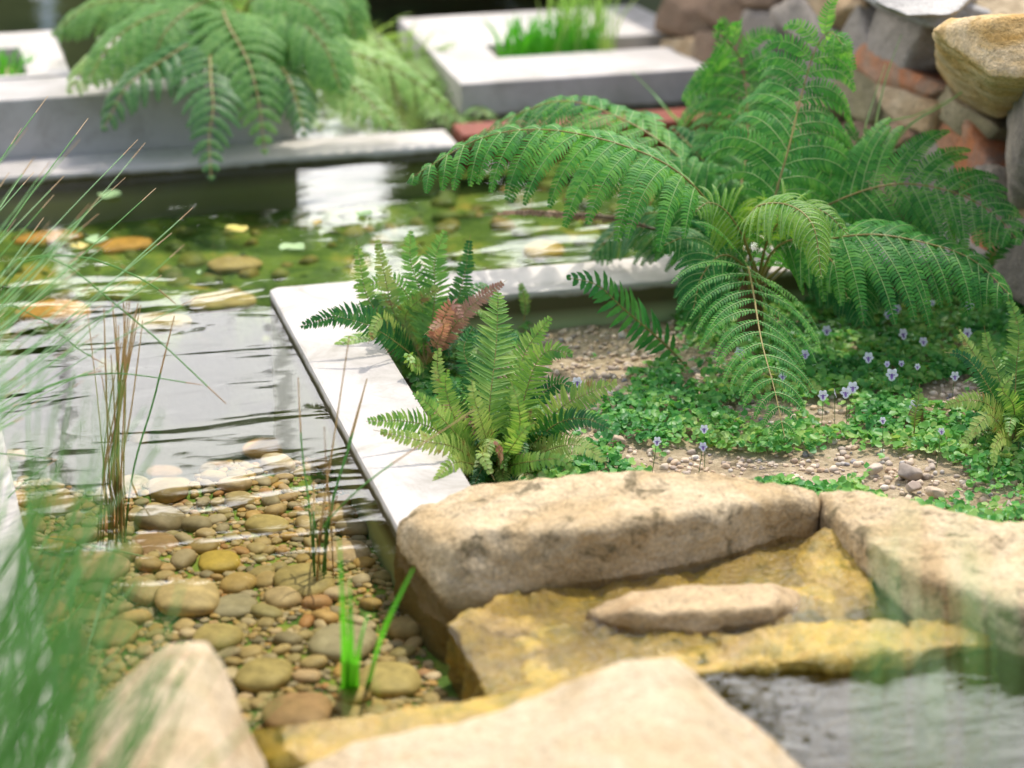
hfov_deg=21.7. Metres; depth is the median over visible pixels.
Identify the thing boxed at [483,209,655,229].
dead frond
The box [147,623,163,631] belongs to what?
pebble
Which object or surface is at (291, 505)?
pebble
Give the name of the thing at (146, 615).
pebble
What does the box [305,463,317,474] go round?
pebble
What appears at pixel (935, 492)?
pebble
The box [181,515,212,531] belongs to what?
pebble
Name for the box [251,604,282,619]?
pebble
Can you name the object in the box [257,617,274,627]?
pebble
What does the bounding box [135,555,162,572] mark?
pebble
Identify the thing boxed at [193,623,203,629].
pebble
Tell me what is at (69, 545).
river stone
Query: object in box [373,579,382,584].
pebble
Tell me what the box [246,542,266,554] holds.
pebble
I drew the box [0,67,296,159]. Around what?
raised wall
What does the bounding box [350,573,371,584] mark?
pebble
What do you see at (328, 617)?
pebble
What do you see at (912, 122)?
strap grass
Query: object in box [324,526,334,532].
pebble
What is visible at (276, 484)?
pebble
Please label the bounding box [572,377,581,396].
violet flower
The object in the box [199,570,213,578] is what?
pebble
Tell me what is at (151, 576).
pebble
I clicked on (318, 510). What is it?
pebble
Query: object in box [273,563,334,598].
river stone
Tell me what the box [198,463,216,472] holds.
pebble
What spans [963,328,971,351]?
violet flower
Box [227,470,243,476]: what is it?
pebble
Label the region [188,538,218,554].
pebble
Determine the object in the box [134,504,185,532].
pebble
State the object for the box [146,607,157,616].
pebble
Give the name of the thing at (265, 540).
pebble
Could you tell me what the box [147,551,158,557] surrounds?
pebble
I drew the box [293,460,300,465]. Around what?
pebble
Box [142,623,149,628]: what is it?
pebble
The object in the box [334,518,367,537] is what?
pebble
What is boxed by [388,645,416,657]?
pebble
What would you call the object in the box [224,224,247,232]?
floating leaf
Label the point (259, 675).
river stone
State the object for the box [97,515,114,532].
pebble
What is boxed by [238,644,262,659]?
pebble
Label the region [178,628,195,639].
pebble
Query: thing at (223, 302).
river stone
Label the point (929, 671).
grass clump
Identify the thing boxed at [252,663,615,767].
rock
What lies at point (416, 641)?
pebble
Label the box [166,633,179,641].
pebble
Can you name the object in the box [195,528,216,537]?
pebble
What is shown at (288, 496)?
pebble
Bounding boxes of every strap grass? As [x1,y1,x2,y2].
[632,72,685,126]
[863,36,962,165]
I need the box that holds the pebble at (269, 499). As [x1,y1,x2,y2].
[261,492,279,506]
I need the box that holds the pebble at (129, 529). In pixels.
[123,525,134,535]
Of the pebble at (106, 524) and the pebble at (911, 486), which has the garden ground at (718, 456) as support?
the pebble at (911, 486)
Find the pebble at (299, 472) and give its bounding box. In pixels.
[292,468,303,476]
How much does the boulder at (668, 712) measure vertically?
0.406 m
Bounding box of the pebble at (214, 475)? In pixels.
[200,470,226,481]
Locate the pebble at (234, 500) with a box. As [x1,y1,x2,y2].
[225,491,254,509]
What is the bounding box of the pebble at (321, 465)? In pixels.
[317,461,331,469]
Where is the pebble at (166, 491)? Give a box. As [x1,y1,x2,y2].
[149,479,187,504]
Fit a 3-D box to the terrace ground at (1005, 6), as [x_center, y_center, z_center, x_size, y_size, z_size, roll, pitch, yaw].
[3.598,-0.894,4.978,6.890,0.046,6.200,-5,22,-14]
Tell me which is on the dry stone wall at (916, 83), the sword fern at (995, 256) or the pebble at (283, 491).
the sword fern at (995, 256)
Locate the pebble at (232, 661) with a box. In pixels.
[224,657,241,666]
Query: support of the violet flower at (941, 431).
on the garden ground at (718, 456)
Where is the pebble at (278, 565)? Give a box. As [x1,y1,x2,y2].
[271,561,287,572]
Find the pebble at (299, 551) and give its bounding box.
[295,549,304,554]
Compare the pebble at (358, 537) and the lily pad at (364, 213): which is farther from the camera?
the lily pad at (364, 213)
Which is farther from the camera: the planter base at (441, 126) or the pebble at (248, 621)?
the planter base at (441, 126)
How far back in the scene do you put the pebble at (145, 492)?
3.36 m
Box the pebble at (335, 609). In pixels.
[330,606,340,612]
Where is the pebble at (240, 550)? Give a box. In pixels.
[233,546,249,554]
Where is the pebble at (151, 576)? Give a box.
[142,574,156,581]
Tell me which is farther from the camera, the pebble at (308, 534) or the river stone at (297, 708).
the pebble at (308, 534)
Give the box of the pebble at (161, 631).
[145,629,164,639]
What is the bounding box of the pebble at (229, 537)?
[223,533,238,541]
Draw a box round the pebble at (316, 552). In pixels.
[310,549,323,558]
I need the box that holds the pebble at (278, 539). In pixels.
[271,536,282,544]
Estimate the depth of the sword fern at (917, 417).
3.43 m
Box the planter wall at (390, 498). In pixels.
[270,232,990,585]
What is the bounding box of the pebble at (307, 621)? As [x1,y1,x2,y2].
[298,614,314,628]
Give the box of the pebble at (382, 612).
[380,610,389,614]
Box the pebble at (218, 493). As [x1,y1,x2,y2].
[213,490,224,496]
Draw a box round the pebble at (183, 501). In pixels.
[177,499,188,503]
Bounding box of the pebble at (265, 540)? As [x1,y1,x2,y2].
[254,537,271,544]
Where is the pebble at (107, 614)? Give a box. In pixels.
[104,611,113,619]
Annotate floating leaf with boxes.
[70,242,88,249]
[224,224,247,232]
[313,220,321,224]
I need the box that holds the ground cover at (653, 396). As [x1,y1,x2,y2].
[383,281,1023,522]
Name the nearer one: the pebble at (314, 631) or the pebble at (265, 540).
the pebble at (314, 631)
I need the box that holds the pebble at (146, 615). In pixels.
[118,609,151,625]
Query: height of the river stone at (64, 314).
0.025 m
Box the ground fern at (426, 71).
[291,13,498,136]
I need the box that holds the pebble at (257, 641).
[251,638,265,644]
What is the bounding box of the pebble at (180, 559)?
[170,548,196,570]
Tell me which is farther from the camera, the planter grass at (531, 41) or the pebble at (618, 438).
the planter grass at (531, 41)
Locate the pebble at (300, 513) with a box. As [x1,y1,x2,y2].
[297,511,308,516]
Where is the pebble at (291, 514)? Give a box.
[287,510,298,518]
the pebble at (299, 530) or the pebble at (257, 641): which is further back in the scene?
the pebble at (299, 530)
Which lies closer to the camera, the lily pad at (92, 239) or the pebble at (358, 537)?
the pebble at (358, 537)
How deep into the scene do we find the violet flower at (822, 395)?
3.47 m
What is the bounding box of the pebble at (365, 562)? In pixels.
[353,556,375,568]
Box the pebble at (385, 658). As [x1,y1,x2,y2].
[377,655,395,661]
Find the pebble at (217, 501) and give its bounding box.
[210,497,224,506]
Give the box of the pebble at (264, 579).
[256,571,274,588]
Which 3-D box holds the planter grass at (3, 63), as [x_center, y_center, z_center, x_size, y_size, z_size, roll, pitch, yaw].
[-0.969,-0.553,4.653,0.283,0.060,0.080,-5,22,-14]
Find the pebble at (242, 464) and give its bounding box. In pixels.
[240,461,249,466]
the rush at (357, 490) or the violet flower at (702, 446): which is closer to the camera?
the rush at (357, 490)
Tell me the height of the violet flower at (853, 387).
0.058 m
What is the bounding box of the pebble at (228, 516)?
[224,513,234,520]
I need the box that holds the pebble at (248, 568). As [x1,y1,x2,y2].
[245,566,253,571]
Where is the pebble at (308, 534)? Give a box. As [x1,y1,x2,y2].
[306,530,318,536]
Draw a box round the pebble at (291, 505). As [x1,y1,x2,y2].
[287,501,304,509]
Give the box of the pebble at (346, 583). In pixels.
[339,582,352,586]
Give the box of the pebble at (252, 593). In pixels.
[240,590,257,597]
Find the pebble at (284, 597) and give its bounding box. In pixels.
[263,586,302,609]
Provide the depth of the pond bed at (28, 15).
6.75 m
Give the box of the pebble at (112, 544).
[106,541,118,549]
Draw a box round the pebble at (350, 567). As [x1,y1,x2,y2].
[345,564,355,570]
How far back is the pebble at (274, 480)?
3.40 m
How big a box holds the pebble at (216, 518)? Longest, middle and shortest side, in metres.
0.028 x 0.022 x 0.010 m
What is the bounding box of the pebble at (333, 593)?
[323,585,354,601]
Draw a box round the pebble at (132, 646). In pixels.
[124,644,136,650]
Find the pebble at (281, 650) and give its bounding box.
[271,643,291,655]
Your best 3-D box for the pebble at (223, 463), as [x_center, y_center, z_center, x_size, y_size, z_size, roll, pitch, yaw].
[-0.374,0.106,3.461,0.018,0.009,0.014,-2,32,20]
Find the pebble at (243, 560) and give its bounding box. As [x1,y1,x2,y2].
[240,557,249,563]
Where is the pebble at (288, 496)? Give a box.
[278,492,297,501]
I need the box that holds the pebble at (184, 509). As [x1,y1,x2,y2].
[177,505,189,513]
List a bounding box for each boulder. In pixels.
[70,641,266,767]
[305,657,800,767]
[393,470,820,663]
[819,490,1023,767]
[875,0,972,16]
[932,14,1023,117]
[1006,90,1023,208]
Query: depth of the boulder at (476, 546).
2.96 m
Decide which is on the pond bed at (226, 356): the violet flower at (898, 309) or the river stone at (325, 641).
the river stone at (325, 641)
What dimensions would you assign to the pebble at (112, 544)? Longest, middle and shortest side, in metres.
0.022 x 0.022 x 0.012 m
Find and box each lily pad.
[85,234,108,243]
[98,190,120,198]
[279,243,304,249]
[356,210,371,216]
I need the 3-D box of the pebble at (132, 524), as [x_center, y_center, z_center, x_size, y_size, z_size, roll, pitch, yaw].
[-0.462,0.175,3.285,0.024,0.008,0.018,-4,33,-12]
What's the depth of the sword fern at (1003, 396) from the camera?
3.39 m
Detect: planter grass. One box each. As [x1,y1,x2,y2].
[0,45,37,75]
[483,8,608,57]
[537,0,634,53]
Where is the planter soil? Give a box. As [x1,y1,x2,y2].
[6,65,16,75]
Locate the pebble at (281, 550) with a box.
[274,547,288,554]
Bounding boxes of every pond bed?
[0,0,570,138]
[0,152,844,733]
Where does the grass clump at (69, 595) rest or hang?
on the pond bed at (226, 356)
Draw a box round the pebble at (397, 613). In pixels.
[394,610,400,616]
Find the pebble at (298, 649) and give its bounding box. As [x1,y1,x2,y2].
[289,645,303,653]
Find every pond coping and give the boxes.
[0,129,458,228]
[0,433,70,767]
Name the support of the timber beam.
in the pond water
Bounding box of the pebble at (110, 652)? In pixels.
[106,649,115,656]
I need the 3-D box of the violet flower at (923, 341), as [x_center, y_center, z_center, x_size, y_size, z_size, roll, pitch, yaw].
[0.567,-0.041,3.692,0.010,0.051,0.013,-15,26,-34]
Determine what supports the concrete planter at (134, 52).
on the pond bed at (28, 15)
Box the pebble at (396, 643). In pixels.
[386,640,403,647]
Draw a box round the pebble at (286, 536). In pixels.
[279,532,297,541]
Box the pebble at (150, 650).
[135,645,153,659]
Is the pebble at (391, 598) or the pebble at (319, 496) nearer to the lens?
the pebble at (391, 598)
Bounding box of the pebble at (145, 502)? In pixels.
[134,498,149,506]
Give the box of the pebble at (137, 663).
[131,659,142,668]
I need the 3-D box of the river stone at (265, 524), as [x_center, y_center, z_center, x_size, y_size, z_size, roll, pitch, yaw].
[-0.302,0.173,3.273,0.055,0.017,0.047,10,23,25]
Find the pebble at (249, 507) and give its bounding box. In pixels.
[244,504,256,510]
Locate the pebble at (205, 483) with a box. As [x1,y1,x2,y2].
[200,479,215,487]
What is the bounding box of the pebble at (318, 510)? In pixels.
[308,505,324,516]
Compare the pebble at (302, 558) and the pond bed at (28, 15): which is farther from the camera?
the pond bed at (28, 15)
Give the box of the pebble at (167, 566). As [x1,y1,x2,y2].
[159,563,176,571]
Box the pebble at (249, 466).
[243,464,252,469]
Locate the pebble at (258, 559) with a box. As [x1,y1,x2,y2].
[252,555,266,563]
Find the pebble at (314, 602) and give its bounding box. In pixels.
[301,594,333,610]
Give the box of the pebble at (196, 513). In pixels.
[189,512,200,516]
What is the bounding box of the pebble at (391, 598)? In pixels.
[388,592,395,604]
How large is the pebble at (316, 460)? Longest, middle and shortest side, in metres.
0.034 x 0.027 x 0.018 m
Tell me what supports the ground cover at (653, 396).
on the garden ground at (718, 456)
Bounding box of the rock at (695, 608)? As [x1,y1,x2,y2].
[585,583,800,635]
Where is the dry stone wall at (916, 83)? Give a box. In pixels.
[576,0,1023,304]
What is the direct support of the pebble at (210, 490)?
on the pond bed at (226, 356)
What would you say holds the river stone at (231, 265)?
on the pond bed at (226, 356)
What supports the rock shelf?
on the pond bed at (226, 356)
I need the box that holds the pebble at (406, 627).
[388,615,420,640]
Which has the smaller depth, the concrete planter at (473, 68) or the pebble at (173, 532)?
the pebble at (173, 532)
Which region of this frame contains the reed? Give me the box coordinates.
[338,539,413,688]
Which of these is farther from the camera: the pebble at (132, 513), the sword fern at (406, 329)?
the sword fern at (406, 329)
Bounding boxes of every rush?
[87,301,142,550]
[125,316,174,531]
[290,336,366,580]
[322,409,474,528]
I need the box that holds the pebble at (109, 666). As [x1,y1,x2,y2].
[106,662,126,672]
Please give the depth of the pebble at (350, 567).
3.16 m
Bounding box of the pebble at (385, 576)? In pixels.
[372,571,391,581]
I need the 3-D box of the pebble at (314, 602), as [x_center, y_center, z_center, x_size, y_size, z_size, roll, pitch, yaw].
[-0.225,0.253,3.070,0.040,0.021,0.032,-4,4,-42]
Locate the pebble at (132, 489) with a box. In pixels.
[122,484,134,494]
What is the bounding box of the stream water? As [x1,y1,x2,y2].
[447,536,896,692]
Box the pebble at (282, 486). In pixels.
[278,483,289,489]
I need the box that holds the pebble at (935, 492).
[925,486,944,497]
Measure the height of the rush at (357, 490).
0.231 m
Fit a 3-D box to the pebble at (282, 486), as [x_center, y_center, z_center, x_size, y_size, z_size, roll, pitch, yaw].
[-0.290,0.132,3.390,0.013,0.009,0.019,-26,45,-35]
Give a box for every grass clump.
[0,96,198,428]
[0,255,225,561]
[0,343,161,764]
[0,472,280,767]
[863,500,1010,767]
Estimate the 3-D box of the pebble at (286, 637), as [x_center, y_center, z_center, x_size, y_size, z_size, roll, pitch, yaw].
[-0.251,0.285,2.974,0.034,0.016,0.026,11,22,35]
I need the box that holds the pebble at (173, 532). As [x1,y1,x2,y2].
[165,530,179,535]
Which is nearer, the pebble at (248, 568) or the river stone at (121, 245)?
the pebble at (248, 568)
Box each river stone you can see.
[14,230,82,245]
[15,299,90,324]
[42,535,75,553]
[64,551,129,583]
[90,237,153,254]
[92,620,138,648]
[128,312,191,334]
[132,532,179,554]
[148,465,181,476]
[154,578,218,616]
[163,477,189,483]
[189,291,256,312]
[192,623,243,651]
[198,550,239,573]
[207,256,262,273]
[213,594,256,618]
[234,657,293,692]
[242,438,282,459]
[244,514,288,535]
[262,692,333,727]
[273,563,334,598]
[308,623,377,662]
[327,540,370,562]
[359,661,421,698]
[523,241,564,261]
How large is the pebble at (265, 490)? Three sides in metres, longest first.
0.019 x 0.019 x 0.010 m
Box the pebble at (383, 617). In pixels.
[379,613,395,621]
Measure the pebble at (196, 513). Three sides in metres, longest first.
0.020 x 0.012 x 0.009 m
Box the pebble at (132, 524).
[128,521,139,530]
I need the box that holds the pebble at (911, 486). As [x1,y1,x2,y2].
[905,481,921,491]
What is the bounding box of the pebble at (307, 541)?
[303,537,316,547]
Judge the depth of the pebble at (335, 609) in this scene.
3.05 m
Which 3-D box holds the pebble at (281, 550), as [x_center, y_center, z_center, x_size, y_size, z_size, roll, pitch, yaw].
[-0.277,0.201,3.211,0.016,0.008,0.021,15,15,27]
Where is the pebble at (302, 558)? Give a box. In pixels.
[295,553,309,562]
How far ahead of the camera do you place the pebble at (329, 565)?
3.16 m
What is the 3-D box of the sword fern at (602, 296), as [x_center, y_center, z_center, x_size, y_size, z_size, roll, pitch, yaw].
[0.158,-0.086,3.670,0.176,0.153,0.055,-10,23,-24]
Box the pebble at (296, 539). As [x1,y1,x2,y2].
[291,537,303,542]
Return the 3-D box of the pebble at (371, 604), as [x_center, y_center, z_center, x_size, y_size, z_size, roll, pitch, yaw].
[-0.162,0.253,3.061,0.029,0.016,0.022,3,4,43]
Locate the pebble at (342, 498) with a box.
[336,494,350,504]
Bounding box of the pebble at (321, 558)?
[315,555,328,564]
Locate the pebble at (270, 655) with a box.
[261,653,277,657]
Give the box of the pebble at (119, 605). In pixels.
[106,602,132,613]
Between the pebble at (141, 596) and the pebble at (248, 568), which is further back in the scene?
the pebble at (248, 568)
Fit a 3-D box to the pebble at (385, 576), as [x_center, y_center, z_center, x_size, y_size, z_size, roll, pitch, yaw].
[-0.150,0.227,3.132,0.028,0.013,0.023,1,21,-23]
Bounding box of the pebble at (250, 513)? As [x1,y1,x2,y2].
[245,510,260,518]
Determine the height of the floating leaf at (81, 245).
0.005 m
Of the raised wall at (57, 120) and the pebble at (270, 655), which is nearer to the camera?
the pebble at (270, 655)
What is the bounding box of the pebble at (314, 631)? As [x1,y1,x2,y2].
[311,627,321,634]
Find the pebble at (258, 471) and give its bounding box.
[253,468,263,475]
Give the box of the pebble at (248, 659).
[243,657,255,664]
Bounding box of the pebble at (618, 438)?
[612,435,626,444]
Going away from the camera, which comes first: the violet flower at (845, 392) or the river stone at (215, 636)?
the river stone at (215, 636)
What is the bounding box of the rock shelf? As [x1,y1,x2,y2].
[445,527,999,767]
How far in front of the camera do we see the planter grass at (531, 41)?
4.98 m
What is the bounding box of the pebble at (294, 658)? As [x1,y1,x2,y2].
[286,653,301,664]
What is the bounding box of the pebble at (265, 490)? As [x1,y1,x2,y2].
[259,488,272,493]
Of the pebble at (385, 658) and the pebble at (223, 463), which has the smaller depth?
the pebble at (385, 658)
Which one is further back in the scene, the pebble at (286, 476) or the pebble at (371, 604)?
the pebble at (286, 476)
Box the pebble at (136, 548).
[114,542,143,562]
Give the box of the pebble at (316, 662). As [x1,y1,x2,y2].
[299,655,327,669]
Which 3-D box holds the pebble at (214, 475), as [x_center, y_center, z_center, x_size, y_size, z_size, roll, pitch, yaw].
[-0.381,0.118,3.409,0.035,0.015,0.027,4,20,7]
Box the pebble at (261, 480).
[254,475,270,486]
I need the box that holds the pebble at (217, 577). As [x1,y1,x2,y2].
[209,574,223,580]
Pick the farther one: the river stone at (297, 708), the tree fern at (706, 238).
the tree fern at (706, 238)
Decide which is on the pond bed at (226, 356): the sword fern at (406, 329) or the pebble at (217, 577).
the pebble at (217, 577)
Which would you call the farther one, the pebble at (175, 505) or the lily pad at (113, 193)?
the lily pad at (113, 193)
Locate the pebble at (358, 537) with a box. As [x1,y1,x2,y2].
[351,535,366,540]
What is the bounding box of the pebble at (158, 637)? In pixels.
[152,634,163,640]
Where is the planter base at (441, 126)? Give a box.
[434,97,677,137]
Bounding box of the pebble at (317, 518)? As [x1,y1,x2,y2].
[311,515,320,524]
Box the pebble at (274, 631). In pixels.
[269,628,281,634]
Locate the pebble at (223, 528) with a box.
[215,523,229,533]
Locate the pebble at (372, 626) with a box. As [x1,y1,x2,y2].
[362,623,376,629]
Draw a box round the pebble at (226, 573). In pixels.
[223,571,232,577]
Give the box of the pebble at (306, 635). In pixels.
[297,629,312,640]
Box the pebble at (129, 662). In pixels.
[126,657,138,666]
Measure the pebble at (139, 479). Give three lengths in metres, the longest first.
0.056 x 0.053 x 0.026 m
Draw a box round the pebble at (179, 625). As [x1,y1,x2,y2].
[173,618,194,631]
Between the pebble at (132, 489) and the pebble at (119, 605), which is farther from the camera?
the pebble at (132, 489)
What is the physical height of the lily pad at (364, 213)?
0.005 m
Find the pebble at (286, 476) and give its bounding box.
[274,473,293,481]
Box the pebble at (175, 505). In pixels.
[171,503,183,508]
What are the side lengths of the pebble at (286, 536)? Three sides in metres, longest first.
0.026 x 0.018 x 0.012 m
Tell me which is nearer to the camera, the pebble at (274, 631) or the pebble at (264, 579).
the pebble at (274, 631)
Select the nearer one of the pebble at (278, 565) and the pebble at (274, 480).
the pebble at (278, 565)
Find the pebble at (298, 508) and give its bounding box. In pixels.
[293,506,303,510]
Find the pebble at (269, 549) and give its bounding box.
[262,545,275,554]
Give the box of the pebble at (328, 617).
[311,609,338,624]
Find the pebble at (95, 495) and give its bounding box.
[93,488,122,505]
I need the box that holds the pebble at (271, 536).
[268,534,278,538]
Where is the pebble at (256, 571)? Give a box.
[249,565,274,576]
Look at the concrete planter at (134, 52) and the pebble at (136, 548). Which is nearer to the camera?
the pebble at (136, 548)
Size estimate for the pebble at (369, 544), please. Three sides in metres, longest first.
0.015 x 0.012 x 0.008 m
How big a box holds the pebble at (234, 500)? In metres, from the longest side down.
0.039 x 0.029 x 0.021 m
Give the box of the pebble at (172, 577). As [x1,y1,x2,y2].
[167,575,183,581]
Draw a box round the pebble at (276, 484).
[272,482,283,488]
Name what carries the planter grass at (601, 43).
on the planter soil
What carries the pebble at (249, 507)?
on the pond bed at (226, 356)
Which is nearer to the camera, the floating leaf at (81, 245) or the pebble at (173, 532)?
the pebble at (173, 532)
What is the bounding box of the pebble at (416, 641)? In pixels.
[404,636,422,647]
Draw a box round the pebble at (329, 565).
[327,561,336,570]
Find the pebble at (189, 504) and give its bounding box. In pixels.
[184,501,193,507]
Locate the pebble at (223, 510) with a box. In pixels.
[217,507,230,513]
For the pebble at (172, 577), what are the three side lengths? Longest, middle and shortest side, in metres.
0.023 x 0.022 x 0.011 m
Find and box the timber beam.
[452,104,765,169]
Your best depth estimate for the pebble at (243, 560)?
3.18 m
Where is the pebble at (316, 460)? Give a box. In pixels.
[311,456,328,463]
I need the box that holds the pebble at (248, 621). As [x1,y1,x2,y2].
[240,617,256,625]
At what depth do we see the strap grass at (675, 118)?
4.30 m
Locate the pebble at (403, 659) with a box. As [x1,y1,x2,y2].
[396,656,409,664]
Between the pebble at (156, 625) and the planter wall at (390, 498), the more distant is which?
the planter wall at (390, 498)
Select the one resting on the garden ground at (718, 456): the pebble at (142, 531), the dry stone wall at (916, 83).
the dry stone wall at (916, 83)
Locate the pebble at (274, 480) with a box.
[271,477,278,484]
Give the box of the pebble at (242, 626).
[235,623,247,630]
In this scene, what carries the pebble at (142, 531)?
on the pond bed at (226, 356)
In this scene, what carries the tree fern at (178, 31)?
on the planter soil
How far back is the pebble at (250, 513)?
3.29 m
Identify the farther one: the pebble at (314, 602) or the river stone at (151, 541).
the river stone at (151, 541)
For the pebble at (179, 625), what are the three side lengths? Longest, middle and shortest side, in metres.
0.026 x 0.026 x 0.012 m
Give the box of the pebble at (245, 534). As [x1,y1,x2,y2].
[240,532,250,537]
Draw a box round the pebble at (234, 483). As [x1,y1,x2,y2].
[217,476,252,491]
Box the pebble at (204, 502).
[196,497,210,507]
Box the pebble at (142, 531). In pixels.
[137,529,147,533]
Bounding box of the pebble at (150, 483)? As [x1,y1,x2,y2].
[145,478,163,487]
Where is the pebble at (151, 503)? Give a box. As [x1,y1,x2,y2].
[145,502,160,506]
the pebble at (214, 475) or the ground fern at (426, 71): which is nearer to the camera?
the pebble at (214, 475)
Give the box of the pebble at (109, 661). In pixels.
[104,659,113,668]
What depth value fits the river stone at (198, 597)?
3.05 m
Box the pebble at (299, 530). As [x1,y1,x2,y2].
[296,528,305,534]
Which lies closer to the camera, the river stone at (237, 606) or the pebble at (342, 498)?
the river stone at (237, 606)
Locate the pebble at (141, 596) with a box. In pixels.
[122,577,160,607]
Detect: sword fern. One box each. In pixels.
[300,229,535,379]
[366,292,617,485]
[518,280,531,320]
[566,269,686,366]
[904,383,923,432]
[941,297,1023,466]
[944,226,1023,277]
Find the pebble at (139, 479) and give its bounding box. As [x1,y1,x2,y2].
[122,474,148,486]
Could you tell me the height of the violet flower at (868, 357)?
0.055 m
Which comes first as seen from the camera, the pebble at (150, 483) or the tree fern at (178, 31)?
the pebble at (150, 483)
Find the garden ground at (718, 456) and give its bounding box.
[384,297,1023,521]
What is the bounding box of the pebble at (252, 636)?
[248,632,258,639]
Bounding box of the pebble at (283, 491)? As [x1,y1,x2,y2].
[281,489,291,493]
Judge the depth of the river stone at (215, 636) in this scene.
2.97 m
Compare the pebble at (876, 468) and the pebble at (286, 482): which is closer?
the pebble at (876, 468)
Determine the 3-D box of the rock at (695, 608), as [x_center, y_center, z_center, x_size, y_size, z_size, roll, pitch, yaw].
[0.206,0.272,2.874,0.245,0.102,0.087,-5,22,-14]
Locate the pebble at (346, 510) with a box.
[323,503,354,525]
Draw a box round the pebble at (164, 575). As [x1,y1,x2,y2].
[155,570,174,581]
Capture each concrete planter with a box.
[0,30,69,80]
[98,37,268,72]
[399,5,706,120]
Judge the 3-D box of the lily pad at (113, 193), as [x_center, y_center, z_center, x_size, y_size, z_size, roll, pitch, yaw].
[-0.650,-0.306,4.307,0.039,0.005,0.036,-5,22,-14]
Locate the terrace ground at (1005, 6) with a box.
[971,0,1023,14]
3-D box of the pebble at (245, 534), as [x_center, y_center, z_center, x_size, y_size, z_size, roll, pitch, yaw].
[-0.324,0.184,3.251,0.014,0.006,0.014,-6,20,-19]
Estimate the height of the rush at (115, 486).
0.366 m
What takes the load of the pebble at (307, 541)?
on the pond bed at (226, 356)
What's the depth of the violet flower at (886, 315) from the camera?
3.79 m
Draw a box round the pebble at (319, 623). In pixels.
[313,619,326,627]
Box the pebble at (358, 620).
[346,614,366,625]
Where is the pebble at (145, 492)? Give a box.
[142,489,148,496]
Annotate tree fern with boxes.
[51,0,454,180]
[406,0,1023,440]
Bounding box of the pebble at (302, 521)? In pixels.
[295,515,312,530]
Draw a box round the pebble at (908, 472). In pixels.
[898,463,922,480]
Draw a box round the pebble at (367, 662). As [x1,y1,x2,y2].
[363,659,371,666]
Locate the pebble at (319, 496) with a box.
[316,492,335,501]
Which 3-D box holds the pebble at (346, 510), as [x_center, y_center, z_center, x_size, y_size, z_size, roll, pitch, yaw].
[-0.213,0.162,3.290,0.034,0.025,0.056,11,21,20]
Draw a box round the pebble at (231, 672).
[225,668,237,681]
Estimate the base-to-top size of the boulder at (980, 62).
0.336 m
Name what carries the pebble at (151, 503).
on the pond bed at (226, 356)
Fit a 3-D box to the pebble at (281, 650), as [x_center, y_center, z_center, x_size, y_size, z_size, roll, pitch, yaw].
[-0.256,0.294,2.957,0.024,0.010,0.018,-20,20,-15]
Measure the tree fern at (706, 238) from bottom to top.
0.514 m
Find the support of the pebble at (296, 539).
on the pond bed at (226, 356)
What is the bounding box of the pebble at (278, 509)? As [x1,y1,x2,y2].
[264,503,285,515]
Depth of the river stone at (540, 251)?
4.25 m
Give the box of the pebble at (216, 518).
[208,514,226,524]
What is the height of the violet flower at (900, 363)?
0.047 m
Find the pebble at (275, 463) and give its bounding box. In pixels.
[260,453,295,473]
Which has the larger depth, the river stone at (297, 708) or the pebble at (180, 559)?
the pebble at (180, 559)
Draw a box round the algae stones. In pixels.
[0,179,866,379]
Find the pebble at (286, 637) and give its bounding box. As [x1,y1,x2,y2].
[273,631,302,645]
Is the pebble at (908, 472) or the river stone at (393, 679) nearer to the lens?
the river stone at (393, 679)
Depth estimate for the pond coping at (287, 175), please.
4.48 m
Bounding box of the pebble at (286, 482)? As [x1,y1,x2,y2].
[278,479,289,484]
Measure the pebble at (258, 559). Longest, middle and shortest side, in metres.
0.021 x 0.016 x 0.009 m
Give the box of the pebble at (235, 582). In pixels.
[219,572,256,593]
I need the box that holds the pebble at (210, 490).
[202,487,214,493]
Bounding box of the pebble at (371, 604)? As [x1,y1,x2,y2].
[359,597,382,610]
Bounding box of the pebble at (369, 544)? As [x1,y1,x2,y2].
[366,540,372,547]
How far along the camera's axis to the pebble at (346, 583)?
3.10 m
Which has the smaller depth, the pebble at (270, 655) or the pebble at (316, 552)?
the pebble at (270, 655)
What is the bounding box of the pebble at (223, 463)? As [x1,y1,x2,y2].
[216,461,229,467]
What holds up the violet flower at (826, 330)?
on the garden ground at (718, 456)
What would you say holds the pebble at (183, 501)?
on the pond bed at (226, 356)
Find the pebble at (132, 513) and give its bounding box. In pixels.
[128,506,142,520]
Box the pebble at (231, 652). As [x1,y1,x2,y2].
[216,647,241,661]
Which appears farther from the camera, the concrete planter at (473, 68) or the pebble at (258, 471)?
the concrete planter at (473, 68)
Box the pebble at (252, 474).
[247,472,256,476]
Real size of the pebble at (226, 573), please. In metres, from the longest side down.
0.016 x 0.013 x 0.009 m
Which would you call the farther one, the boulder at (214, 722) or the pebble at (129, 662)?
the pebble at (129, 662)
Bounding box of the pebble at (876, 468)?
[867,463,882,475]
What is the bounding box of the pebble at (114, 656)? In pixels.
[109,654,121,659]
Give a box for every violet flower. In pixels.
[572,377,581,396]
[652,437,661,471]
[699,442,706,471]
[700,425,707,466]
[779,373,786,403]
[802,350,808,374]
[818,390,827,425]
[822,325,831,353]
[833,389,835,423]
[840,387,850,423]
[847,382,858,418]
[863,352,873,366]
[879,417,885,457]
[884,310,891,330]
[886,369,897,393]
[893,305,900,328]
[896,361,903,383]
[898,328,906,355]
[914,364,919,396]
[919,337,927,363]
[936,428,944,467]
[950,372,958,398]
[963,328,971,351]
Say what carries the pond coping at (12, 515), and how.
on the pond bed at (226, 356)
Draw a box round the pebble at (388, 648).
[379,644,394,652]
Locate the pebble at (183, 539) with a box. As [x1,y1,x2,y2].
[174,533,193,545]
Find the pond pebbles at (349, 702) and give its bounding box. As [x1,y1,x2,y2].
[7,431,460,744]

